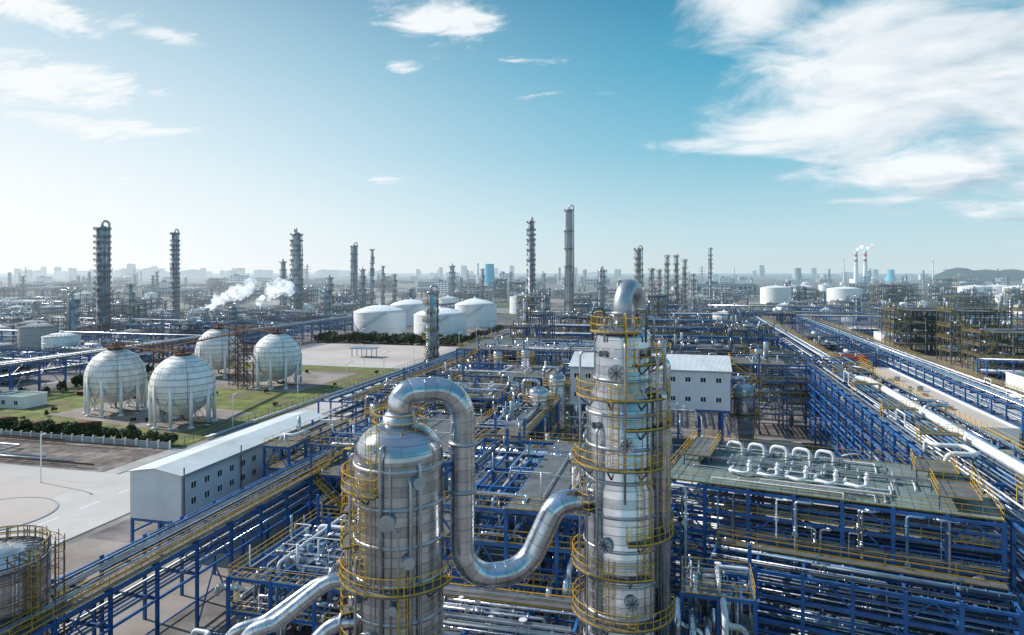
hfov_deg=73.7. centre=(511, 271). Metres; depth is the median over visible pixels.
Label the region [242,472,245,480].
window
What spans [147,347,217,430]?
spherical tank
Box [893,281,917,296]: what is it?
process structure
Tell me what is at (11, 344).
storage tank
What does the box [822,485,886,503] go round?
process pipe
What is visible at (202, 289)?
process structure
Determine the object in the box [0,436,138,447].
ground pipe
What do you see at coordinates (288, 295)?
process structure
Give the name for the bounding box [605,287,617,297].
process structure
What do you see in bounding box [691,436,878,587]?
pipes
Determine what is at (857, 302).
distillation column
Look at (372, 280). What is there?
distillation column
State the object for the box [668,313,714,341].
process structure
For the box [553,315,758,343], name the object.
pipe rack
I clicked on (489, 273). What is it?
cooling tower
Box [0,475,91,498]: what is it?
pavement
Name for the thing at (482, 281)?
distillation column
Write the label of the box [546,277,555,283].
process structure
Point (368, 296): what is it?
process structure
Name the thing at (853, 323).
pipe rack
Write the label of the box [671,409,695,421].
process pipe
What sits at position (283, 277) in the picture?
distillation column
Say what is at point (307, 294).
process structure
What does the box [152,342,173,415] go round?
stair tower
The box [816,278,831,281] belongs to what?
distant building
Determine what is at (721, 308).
process structure
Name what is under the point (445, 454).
pipe rack
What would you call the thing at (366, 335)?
tree
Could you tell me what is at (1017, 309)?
process structure
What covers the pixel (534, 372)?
process structure
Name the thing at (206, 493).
window
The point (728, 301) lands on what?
process structure
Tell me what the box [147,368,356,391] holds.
pavement
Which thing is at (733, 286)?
distant building
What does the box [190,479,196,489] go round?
window
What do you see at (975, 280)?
process structure
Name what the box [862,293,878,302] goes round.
process structure
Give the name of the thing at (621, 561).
distillation column
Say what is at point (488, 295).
distant building
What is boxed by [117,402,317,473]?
kerb
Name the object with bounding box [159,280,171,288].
distant building
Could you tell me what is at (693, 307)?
distillation column
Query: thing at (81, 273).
tower block
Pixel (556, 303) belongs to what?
ground
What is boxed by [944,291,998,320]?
process structure
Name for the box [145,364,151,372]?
tree
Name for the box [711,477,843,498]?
process pipe
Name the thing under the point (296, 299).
distillation column
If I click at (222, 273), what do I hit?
tower block
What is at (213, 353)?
spherical tank
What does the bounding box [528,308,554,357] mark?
process structure
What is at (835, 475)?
process pipe
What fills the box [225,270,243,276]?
tower block
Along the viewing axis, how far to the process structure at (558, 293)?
1021.00 m
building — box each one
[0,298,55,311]
[0,390,47,408]
[15,282,48,290]
[32,282,63,285]
[36,276,51,281]
[39,285,68,291]
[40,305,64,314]
[44,281,64,285]
[67,280,86,285]
[112,307,145,314]
[125,273,133,279]
[126,411,328,545]
[142,288,198,296]
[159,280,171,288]
[162,277,171,281]
[207,281,235,288]
[230,274,246,287]
[252,287,290,292]
[254,277,271,280]
[339,277,350,279]
[365,281,384,287]
[403,280,414,283]
[417,287,432,291]
[418,280,434,286]
[429,273,436,278]
[435,280,448,293]
[462,285,487,289]
[463,279,496,283]
[463,288,491,301]
[467,274,475,278]
[499,272,513,285]
[514,279,541,285]
[559,280,580,284]
[568,351,731,453]
[585,277,609,284]
[648,279,662,284]
[689,281,756,293]
[702,286,731,295]
[719,276,730,282]
[766,302,779,307]
[786,279,808,283]
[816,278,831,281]
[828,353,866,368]
[847,326,878,334]
[849,282,894,288]
[854,313,870,320]
[863,367,1020,457]
[871,276,884,279]
[874,331,913,340]
[903,274,912,279]
[918,274,927,279]
[995,278,1008,281]
[1005,372,1023,400]
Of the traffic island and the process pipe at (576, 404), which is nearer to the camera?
the traffic island
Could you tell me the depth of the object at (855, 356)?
246.07 m
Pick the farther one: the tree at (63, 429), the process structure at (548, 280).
the process structure at (548, 280)
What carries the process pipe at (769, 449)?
on the pipe rack at (920, 506)
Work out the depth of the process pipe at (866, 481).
70.93 m
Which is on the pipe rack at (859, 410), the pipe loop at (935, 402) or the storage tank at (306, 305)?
the pipe loop at (935, 402)
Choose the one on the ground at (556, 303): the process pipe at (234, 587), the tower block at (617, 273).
the tower block at (617, 273)
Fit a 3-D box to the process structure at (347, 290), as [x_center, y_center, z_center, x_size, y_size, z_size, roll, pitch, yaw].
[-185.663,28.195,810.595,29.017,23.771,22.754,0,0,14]
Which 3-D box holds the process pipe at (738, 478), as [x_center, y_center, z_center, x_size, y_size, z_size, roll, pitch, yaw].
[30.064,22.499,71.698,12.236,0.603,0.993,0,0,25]
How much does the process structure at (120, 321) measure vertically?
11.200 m
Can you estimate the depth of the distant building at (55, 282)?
1861.67 m
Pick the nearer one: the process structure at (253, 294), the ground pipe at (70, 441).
the ground pipe at (70, 441)
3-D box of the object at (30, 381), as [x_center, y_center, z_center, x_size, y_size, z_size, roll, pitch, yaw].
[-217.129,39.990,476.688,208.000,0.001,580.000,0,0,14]
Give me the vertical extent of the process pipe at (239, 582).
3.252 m
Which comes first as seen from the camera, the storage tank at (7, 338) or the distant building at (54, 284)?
the storage tank at (7, 338)
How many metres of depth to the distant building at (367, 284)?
1659.93 m
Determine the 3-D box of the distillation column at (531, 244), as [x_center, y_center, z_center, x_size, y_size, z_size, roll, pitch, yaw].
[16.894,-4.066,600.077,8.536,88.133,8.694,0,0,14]
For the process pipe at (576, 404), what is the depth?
134.28 m
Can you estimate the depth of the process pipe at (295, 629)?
74.61 m
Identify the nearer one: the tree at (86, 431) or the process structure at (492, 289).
the tree at (86, 431)
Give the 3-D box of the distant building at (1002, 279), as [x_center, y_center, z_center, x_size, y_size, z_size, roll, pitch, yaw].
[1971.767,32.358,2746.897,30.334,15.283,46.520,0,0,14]
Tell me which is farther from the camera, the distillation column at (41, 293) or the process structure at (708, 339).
the distillation column at (41, 293)
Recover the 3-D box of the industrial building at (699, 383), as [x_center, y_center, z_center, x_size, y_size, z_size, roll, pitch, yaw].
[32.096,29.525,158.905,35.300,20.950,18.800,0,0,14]
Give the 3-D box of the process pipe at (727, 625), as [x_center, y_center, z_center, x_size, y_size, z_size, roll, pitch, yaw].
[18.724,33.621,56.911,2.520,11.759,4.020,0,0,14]
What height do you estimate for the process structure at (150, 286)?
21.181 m
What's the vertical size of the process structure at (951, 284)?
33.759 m
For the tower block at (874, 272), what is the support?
on the ground at (556, 303)
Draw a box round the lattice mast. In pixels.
[303,264,310,285]
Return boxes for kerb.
[0,496,58,530]
[52,328,551,546]
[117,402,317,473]
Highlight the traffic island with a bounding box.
[0,498,55,528]
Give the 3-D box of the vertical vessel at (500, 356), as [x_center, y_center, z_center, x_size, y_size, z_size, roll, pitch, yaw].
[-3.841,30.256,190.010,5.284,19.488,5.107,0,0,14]
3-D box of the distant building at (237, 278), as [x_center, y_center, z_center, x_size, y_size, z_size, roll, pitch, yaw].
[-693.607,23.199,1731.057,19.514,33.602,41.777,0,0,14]
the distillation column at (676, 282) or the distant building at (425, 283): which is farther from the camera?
the distant building at (425, 283)
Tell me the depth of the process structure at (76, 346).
317.63 m
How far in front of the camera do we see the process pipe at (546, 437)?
106.90 m
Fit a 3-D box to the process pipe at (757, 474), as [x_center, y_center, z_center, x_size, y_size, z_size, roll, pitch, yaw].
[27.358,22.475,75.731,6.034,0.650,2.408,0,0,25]
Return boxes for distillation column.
[7,272,11,286]
[20,275,25,296]
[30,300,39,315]
[39,288,44,296]
[64,293,79,330]
[87,271,91,291]
[93,220,111,337]
[126,283,134,328]
[151,274,154,291]
[154,270,158,287]
[157,290,160,306]
[158,319,164,338]
[163,299,167,311]
[170,229,179,321]
[205,308,210,316]
[227,303,239,328]
[279,258,286,307]
[289,228,303,314]
[320,287,330,318]
[325,274,333,313]
[336,406,452,634]
[350,242,357,301]
[359,267,365,307]
[370,249,374,305]
[380,266,385,304]
[392,273,396,302]
[407,288,412,298]
[413,289,415,299]
[423,285,438,372]
[449,263,455,296]
[450,286,453,296]
[458,276,462,293]
[480,267,484,299]
[509,271,511,291]
[520,295,530,352]
[526,217,535,308]
[539,295,548,353]
[542,271,545,288]
[558,267,560,282]
[564,205,573,313]
[571,279,674,634]
[597,265,606,308]
[634,245,642,286]
[648,267,654,322]
[656,268,662,312]
[664,254,670,318]
[673,254,679,318]
[682,258,687,316]
[690,298,696,309]
[691,273,695,298]
[708,247,712,298]
[712,289,716,302]
[720,290,726,307]
[734,294,738,301]
[745,292,748,304]
[822,290,825,304]
[854,297,860,321]
[922,271,924,284]
[969,286,977,301]
[1005,276,1009,284]
[1007,297,1013,317]
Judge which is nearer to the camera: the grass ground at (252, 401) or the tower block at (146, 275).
the grass ground at (252, 401)
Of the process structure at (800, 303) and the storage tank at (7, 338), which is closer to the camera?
the storage tank at (7, 338)
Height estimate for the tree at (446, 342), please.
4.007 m
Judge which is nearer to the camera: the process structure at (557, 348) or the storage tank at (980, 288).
the process structure at (557, 348)
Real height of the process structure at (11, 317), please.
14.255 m
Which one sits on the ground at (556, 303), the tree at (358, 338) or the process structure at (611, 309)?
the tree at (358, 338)
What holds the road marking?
on the road at (73, 519)
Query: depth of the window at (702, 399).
147.38 m
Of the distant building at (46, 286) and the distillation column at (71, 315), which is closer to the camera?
the distillation column at (71, 315)
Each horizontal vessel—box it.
[84,341,101,345]
[99,336,115,343]
[260,304,269,308]
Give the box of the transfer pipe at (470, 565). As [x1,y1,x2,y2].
[385,377,593,588]
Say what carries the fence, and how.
on the ground at (556, 303)
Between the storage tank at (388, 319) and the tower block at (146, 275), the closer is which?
the storage tank at (388, 319)
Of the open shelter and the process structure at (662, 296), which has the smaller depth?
the open shelter
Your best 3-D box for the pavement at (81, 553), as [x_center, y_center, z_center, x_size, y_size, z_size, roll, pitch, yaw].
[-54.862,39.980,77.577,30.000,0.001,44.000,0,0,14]
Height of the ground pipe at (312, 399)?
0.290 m
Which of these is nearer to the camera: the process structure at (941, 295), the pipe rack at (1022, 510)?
the pipe rack at (1022, 510)
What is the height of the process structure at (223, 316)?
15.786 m
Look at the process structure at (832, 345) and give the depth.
297.96 m
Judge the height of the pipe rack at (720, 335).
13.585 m
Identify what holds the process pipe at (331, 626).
attached to the distillation column at (393, 580)
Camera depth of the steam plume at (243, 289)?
553.43 m
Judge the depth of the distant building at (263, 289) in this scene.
1299.02 m
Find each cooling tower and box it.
[484,264,495,286]
[792,268,802,279]
[885,270,896,281]
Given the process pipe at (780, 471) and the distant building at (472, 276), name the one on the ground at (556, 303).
the distant building at (472, 276)
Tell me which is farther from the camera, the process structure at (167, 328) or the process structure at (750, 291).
the process structure at (750, 291)
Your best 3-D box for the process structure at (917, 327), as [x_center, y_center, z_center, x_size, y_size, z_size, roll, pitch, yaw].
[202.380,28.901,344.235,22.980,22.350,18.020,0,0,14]
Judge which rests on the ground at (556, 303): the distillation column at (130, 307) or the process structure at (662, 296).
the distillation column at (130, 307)
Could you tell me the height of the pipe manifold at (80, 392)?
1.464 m
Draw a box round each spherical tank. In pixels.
[82,342,147,417]
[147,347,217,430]
[195,323,241,378]
[251,328,302,389]
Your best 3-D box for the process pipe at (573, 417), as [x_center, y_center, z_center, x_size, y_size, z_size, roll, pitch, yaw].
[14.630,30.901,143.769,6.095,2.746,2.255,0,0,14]
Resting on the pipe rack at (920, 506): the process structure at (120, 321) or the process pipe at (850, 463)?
the process pipe at (850, 463)
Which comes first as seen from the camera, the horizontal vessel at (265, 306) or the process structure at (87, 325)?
the process structure at (87, 325)
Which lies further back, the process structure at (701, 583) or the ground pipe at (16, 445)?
the ground pipe at (16, 445)
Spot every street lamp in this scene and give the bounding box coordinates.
[40,433,46,482]
[232,392,241,427]
[297,375,302,404]
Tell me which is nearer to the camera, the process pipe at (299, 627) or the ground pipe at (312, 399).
the process pipe at (299, 627)
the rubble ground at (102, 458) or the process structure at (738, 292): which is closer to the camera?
the rubble ground at (102, 458)
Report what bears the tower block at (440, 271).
on the ground at (556, 303)
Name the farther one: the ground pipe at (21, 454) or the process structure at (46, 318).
the process structure at (46, 318)
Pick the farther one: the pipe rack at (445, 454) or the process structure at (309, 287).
the process structure at (309, 287)
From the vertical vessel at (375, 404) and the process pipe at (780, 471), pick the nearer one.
the process pipe at (780, 471)
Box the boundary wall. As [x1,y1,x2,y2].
[0,429,170,448]
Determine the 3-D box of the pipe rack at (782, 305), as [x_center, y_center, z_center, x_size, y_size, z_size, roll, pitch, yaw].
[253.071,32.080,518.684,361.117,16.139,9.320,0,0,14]
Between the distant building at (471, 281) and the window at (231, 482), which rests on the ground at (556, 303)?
the distant building at (471, 281)
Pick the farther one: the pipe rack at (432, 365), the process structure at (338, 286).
the process structure at (338, 286)
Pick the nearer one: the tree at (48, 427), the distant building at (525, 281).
the tree at (48, 427)
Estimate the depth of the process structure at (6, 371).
246.99 m
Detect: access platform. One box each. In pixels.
[683,428,720,467]
[832,365,875,378]
[850,377,881,391]
[880,399,918,420]
[910,449,959,481]
[916,423,963,444]
[930,468,982,514]
[1015,473,1023,506]
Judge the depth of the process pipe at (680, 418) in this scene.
119.54 m
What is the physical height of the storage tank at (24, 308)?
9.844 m
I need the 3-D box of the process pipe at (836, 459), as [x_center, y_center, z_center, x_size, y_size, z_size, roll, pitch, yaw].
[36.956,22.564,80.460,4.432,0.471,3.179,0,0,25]
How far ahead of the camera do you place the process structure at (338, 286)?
1570.43 m
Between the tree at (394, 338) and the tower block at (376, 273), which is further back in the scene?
the tower block at (376, 273)
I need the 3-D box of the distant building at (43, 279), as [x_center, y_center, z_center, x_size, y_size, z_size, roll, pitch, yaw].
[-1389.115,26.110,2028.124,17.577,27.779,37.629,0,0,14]
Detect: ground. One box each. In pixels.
[0,273,1022,551]
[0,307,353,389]
[0,363,398,447]
[0,437,168,471]
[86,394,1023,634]
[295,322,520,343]
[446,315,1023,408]
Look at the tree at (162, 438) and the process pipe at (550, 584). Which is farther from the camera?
the tree at (162, 438)
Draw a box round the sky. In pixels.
[0,0,1023,273]
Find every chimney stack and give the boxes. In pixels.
[476,263,478,283]
[853,251,858,282]
[863,250,867,282]
[932,259,933,288]
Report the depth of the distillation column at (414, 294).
701.50 m
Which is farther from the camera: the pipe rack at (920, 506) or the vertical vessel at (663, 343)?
the vertical vessel at (663, 343)
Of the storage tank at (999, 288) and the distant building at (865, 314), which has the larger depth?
the storage tank at (999, 288)
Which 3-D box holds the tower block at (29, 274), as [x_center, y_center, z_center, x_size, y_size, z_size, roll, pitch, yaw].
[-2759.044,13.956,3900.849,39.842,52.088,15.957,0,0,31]
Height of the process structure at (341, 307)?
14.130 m
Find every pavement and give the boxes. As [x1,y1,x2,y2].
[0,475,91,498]
[49,398,251,432]
[51,538,257,634]
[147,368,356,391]
[242,343,458,364]
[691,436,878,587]
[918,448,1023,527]
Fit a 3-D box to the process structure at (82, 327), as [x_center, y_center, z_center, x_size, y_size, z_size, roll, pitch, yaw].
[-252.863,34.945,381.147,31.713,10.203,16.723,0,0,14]
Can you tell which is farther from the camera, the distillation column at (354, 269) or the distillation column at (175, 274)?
the distillation column at (354, 269)
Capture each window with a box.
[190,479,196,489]
[190,495,196,505]
[204,474,209,483]
[204,489,209,498]
[217,468,222,477]
[217,483,222,492]
[229,463,234,472]
[229,478,234,486]
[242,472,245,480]
[251,454,256,462]
[671,376,675,381]
[685,377,690,381]
[685,396,690,401]
[700,377,705,382]
[700,397,705,401]
[715,397,721,402]
[716,378,721,383]
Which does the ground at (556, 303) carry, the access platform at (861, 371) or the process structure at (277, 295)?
the process structure at (277, 295)
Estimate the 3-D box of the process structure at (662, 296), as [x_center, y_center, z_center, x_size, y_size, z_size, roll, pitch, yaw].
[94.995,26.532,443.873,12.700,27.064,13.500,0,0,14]
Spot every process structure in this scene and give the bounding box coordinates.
[0,284,23,298]
[0,300,22,306]
[0,305,22,311]
[0,310,42,323]
[0,319,24,334]
[0,350,47,366]
[0,360,37,385]
[1,308,47,321]
[18,292,70,300]
[22,314,64,326]
[34,287,59,294]
[40,298,89,309]
[45,342,112,354]
[47,293,66,300]
[55,286,85,299]
[55,354,95,369]
[57,282,81,295]
[59,325,94,342]
[78,307,95,321]
[78,319,118,337]
[80,290,124,310]
[88,299,146,328]
[103,336,168,359]
[111,279,128,289]
[111,301,144,317]
[111,314,143,328]
[111,316,152,331]
[114,275,133,284]
[116,320,158,338]
[117,294,162,309]
[139,282,155,292]
[141,309,183,318]
[143,310,181,325]
[152,325,192,335]
[170,313,243,347]
[180,291,207,301]
[180,309,218,316]
[181,327,238,346]
[184,295,234,308]
[190,287,210,293]
[196,291,235,304]
[201,311,241,329]
[208,276,226,291]
[209,305,245,313]
[214,306,254,315]
[223,293,248,303]
[226,494,353,634]
[231,325,268,342]
[238,315,259,326]
[239,288,265,299]
[240,314,262,318]
[246,311,285,317]
[249,319,289,335]
[251,306,282,320]
[261,281,276,286]
[261,311,295,328]
[263,414,348,517]
[271,292,303,299]
[273,305,336,321]
[274,303,301,314]
[286,289,309,303]
[288,288,317,307]
[293,313,329,321]
[303,284,319,299]
[308,310,347,329]
[309,404,498,553]
[310,283,324,287]
[315,300,361,313]
[317,278,332,284]
[324,283,343,288]
[333,292,357,308]
[337,311,353,321]
[338,294,375,303]
[341,285,369,303]
[364,367,531,433]
[376,279,396,292]
[377,274,392,287]
[396,289,416,298]
[413,377,506,433]
[435,355,564,411]
[443,428,586,634]
[447,290,462,299]
[456,330,593,415]
[459,290,478,301]
[465,282,479,289]
[475,380,560,477]
[489,280,506,295]
[494,278,506,301]
[509,281,524,302]
[509,321,541,356]
[517,289,549,318]
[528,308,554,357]
[536,288,547,293]
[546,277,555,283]
[552,287,564,297]
[555,307,599,340]
[564,295,597,311]
[573,302,588,329]
[574,292,591,303]
[590,304,613,323]
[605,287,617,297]
[648,293,667,333]
[650,315,661,333]
[654,296,676,317]
[666,332,730,355]
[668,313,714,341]
[669,320,721,342]
[670,290,681,307]
[672,334,733,344]
[676,308,711,318]
[679,544,757,634]
[688,280,697,296]
[699,296,719,307]
[702,303,751,319]
[710,316,754,344]
[715,296,732,303]
[716,290,744,298]
[723,315,774,347]
[724,348,787,375]
[728,303,795,331]
[728,342,873,435]
[729,321,764,399]
[732,287,759,296]
[748,346,808,366]
[783,302,823,319]
[784,297,828,309]
[791,285,806,304]
[795,330,858,349]
[800,285,818,304]
[809,336,875,359]
[825,348,908,370]
[830,296,860,314]
[846,295,869,302]
[853,283,874,296]
[862,276,869,288]
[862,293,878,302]
[867,300,893,311]
[870,280,905,303]
[871,302,920,327]
[881,299,959,355]
[884,285,920,304]
[884,308,944,352]
[887,298,925,315]
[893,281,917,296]
[924,282,948,300]
[928,320,986,345]
[929,287,976,316]
[930,276,958,297]
[936,298,1011,364]
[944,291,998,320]
[955,275,966,282]
[956,289,987,301]
[957,282,972,285]
[961,320,1023,378]
[962,279,983,285]
[964,294,994,307]
[965,287,997,295]
[1003,287,1023,306]
[1004,285,1021,294]
[1007,292,1022,303]
[1011,300,1023,352]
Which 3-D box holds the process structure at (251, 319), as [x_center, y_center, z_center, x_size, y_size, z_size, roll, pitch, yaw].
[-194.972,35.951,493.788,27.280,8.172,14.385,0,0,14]
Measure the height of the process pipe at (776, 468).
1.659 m
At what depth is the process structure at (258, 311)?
526.75 m
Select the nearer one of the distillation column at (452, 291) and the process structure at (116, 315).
the process structure at (116, 315)
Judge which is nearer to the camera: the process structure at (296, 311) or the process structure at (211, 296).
the process structure at (296, 311)
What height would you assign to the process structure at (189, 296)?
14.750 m
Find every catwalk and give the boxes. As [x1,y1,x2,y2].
[115,342,180,352]
[146,327,247,351]
[218,323,278,331]
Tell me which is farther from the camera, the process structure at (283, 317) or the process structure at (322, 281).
the process structure at (322, 281)
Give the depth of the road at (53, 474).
135.20 m
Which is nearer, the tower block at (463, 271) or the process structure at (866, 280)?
the process structure at (866, 280)
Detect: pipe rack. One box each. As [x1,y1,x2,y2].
[0,302,456,390]
[0,327,203,346]
[0,346,93,374]
[0,425,372,634]
[52,572,95,634]
[57,315,324,335]
[318,333,520,431]
[443,436,585,574]
[443,576,583,634]
[481,345,803,387]
[505,343,789,371]
[518,309,1023,337]
[534,329,777,353]
[538,322,766,341]
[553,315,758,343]
[606,302,1023,324]
[671,434,1007,634]
[709,528,1023,634]
[728,302,893,411]
[791,313,1023,449]
[805,362,1023,633]
[870,399,1023,535]
[977,355,1023,386]
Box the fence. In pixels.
[184,345,461,445]
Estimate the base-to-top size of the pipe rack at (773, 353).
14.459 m
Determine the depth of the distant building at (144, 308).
621.18 m
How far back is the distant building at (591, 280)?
1989.37 m
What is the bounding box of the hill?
[921,268,1023,280]
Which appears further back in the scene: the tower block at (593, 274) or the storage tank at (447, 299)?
the tower block at (593, 274)
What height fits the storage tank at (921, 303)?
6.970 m
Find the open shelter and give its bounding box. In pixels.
[349,346,378,357]
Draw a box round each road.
[0,314,583,543]
[0,464,116,482]
[144,356,410,368]
[786,316,1023,423]
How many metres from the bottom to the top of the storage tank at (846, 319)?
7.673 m
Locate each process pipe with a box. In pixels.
[191,628,210,634]
[210,628,275,634]
[214,580,277,596]
[225,576,322,634]
[238,574,253,595]
[241,572,345,634]
[263,579,301,630]
[287,623,296,634]
[290,515,299,538]
[303,597,339,618]
[311,613,353,634]
[544,574,578,634]
[545,434,557,448]
[562,566,577,633]
[567,402,578,413]
[567,412,586,419]
[583,425,586,441]
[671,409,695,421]
[671,431,682,437]
[671,432,672,455]
[673,597,703,634]
[679,413,681,433]
[688,610,695,634]
[693,464,811,477]
[703,616,710,634]
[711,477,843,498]
[717,446,774,457]
[718,444,812,463]
[720,597,749,634]
[721,446,800,455]
[728,459,751,474]
[729,471,787,477]
[734,449,824,458]
[737,477,863,494]
[744,447,839,465]
[752,467,820,476]
[756,462,779,478]
[758,481,875,502]
[761,478,891,494]
[762,464,884,478]
[763,459,881,472]
[764,471,850,487]
[767,468,821,475]
[780,486,851,499]
[784,465,808,481]
[785,461,834,468]
[799,452,851,460]
[799,457,876,473]
[799,480,893,490]
[806,457,846,469]
[813,468,838,485]
[818,460,882,467]
[819,488,889,498]
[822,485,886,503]
[843,472,869,488]
[850,366,1023,455]
[852,376,1023,475]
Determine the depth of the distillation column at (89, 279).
1323.30 m
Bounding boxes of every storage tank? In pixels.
[0,325,11,340]
[0,341,17,356]
[0,525,64,634]
[9,305,26,311]
[15,318,52,340]
[17,321,58,349]
[41,330,80,354]
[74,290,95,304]
[85,278,95,285]
[117,328,145,344]
[123,282,137,290]
[145,292,157,297]
[303,302,311,310]
[312,288,322,297]
[354,303,406,336]
[390,298,425,325]
[414,306,466,336]
[438,295,458,307]
[455,298,496,327]
[510,292,535,313]
[526,282,540,289]
[584,290,596,300]
[663,280,674,286]
[712,310,732,324]
[760,285,792,303]
[776,302,792,309]
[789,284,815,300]
[818,283,831,290]
[819,308,832,320]
[826,286,862,304]
[841,314,855,324]
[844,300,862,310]
[917,300,926,305]
[957,285,992,299]
[984,284,1011,293]
[993,293,1006,301]
[1002,285,1023,293]
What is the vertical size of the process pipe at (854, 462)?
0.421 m
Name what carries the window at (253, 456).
in the industrial building at (165, 490)
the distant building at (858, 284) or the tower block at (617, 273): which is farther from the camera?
the tower block at (617, 273)
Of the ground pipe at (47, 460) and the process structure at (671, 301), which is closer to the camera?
the ground pipe at (47, 460)
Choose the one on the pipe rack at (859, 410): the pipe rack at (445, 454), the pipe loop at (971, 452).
the pipe loop at (971, 452)
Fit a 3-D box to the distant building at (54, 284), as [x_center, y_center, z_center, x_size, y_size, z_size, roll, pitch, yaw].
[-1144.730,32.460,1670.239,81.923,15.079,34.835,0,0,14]
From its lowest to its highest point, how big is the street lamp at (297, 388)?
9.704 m
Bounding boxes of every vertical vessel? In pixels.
[364,396,386,425]
[489,345,506,369]
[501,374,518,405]
[517,344,533,400]
[522,378,554,438]
[543,365,570,440]
[653,335,670,353]
[727,376,759,441]
[750,343,763,404]
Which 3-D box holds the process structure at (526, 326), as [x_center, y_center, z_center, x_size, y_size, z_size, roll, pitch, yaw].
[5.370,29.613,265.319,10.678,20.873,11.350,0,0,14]
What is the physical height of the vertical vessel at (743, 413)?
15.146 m
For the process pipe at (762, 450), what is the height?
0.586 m
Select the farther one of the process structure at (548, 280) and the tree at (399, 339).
the process structure at (548, 280)
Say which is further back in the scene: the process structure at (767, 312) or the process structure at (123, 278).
the process structure at (123, 278)
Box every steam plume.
[205,278,253,310]
[256,281,292,304]
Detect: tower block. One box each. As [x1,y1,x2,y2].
[14,268,20,277]
[21,270,34,276]
[26,270,31,278]
[35,270,40,276]
[41,267,46,276]
[54,267,60,277]
[55,271,67,277]
[68,268,76,277]
[77,271,86,276]
[114,271,120,277]
[121,268,127,277]
[127,263,135,274]
[136,269,142,277]
[142,273,155,277]
[143,268,164,277]
[180,270,184,276]
[185,269,205,278]
[206,271,211,276]
[220,270,224,276]
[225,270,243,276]
[254,270,272,277]
[301,269,306,277]
[314,271,318,276]
[319,269,337,277]
[338,270,350,275]
[368,271,380,276]
[416,269,419,276]
[439,267,442,276]
[445,272,458,277]
[461,265,466,276]
[589,272,597,276]
[615,269,620,277]
[759,265,763,276]
[811,268,816,275]
[820,274,834,276]
[841,272,853,276]
[872,269,877,276]
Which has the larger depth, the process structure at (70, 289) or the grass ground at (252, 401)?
the process structure at (70, 289)
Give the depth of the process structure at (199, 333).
352.14 m
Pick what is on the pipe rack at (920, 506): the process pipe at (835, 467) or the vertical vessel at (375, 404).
the process pipe at (835, 467)
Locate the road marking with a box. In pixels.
[9,489,129,536]
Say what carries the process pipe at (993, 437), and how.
on the pipe rack at (859, 410)
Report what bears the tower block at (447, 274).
on the ground at (556, 303)
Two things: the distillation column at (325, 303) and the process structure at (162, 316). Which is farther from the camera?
the process structure at (162, 316)
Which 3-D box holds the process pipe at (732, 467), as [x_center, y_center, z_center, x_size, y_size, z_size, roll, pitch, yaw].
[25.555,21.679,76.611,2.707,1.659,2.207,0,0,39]
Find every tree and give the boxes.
[0,418,12,430]
[11,418,32,431]
[18,422,33,431]
[27,423,42,432]
[33,418,55,432]
[40,421,55,433]
[41,386,51,392]
[53,421,71,434]
[56,380,67,391]
[59,420,81,434]
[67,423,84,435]
[70,374,83,387]
[80,427,91,436]
[88,423,101,436]
[94,427,107,436]
[102,427,118,437]
[114,428,125,438]
[122,422,136,439]
[130,428,141,439]
[139,430,153,440]
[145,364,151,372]
[148,430,160,441]
[157,432,172,441]
[165,432,178,445]
[313,334,322,341]
[320,332,329,342]
[328,333,338,342]
[333,335,340,340]
[348,334,357,341]
[356,335,363,342]
[359,333,370,342]
[365,335,374,342]
[377,335,386,343]
[382,335,390,342]
[391,333,397,342]
[397,336,404,343]
[401,335,410,343]
[415,334,420,344]
[438,333,444,344]
[443,339,450,345]
[448,336,455,344]
[450,333,461,343]
[454,336,464,343]
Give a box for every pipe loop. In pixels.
[726,440,745,454]
[747,442,766,457]
[769,445,789,459]
[791,447,812,462]
[814,449,836,464]
[909,396,947,408]
[923,438,978,460]
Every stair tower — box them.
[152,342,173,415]
[228,328,243,384]
[237,341,253,388]
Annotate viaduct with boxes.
[0,283,227,297]
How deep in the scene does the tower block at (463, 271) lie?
4870.22 m
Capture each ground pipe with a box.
[0,435,62,439]
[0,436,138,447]
[0,442,74,461]
[0,452,45,456]
[0,456,93,464]
[205,350,454,437]
[206,350,455,437]
[208,351,454,437]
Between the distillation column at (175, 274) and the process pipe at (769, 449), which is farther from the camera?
the distillation column at (175, 274)
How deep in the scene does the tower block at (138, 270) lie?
4546.30 m

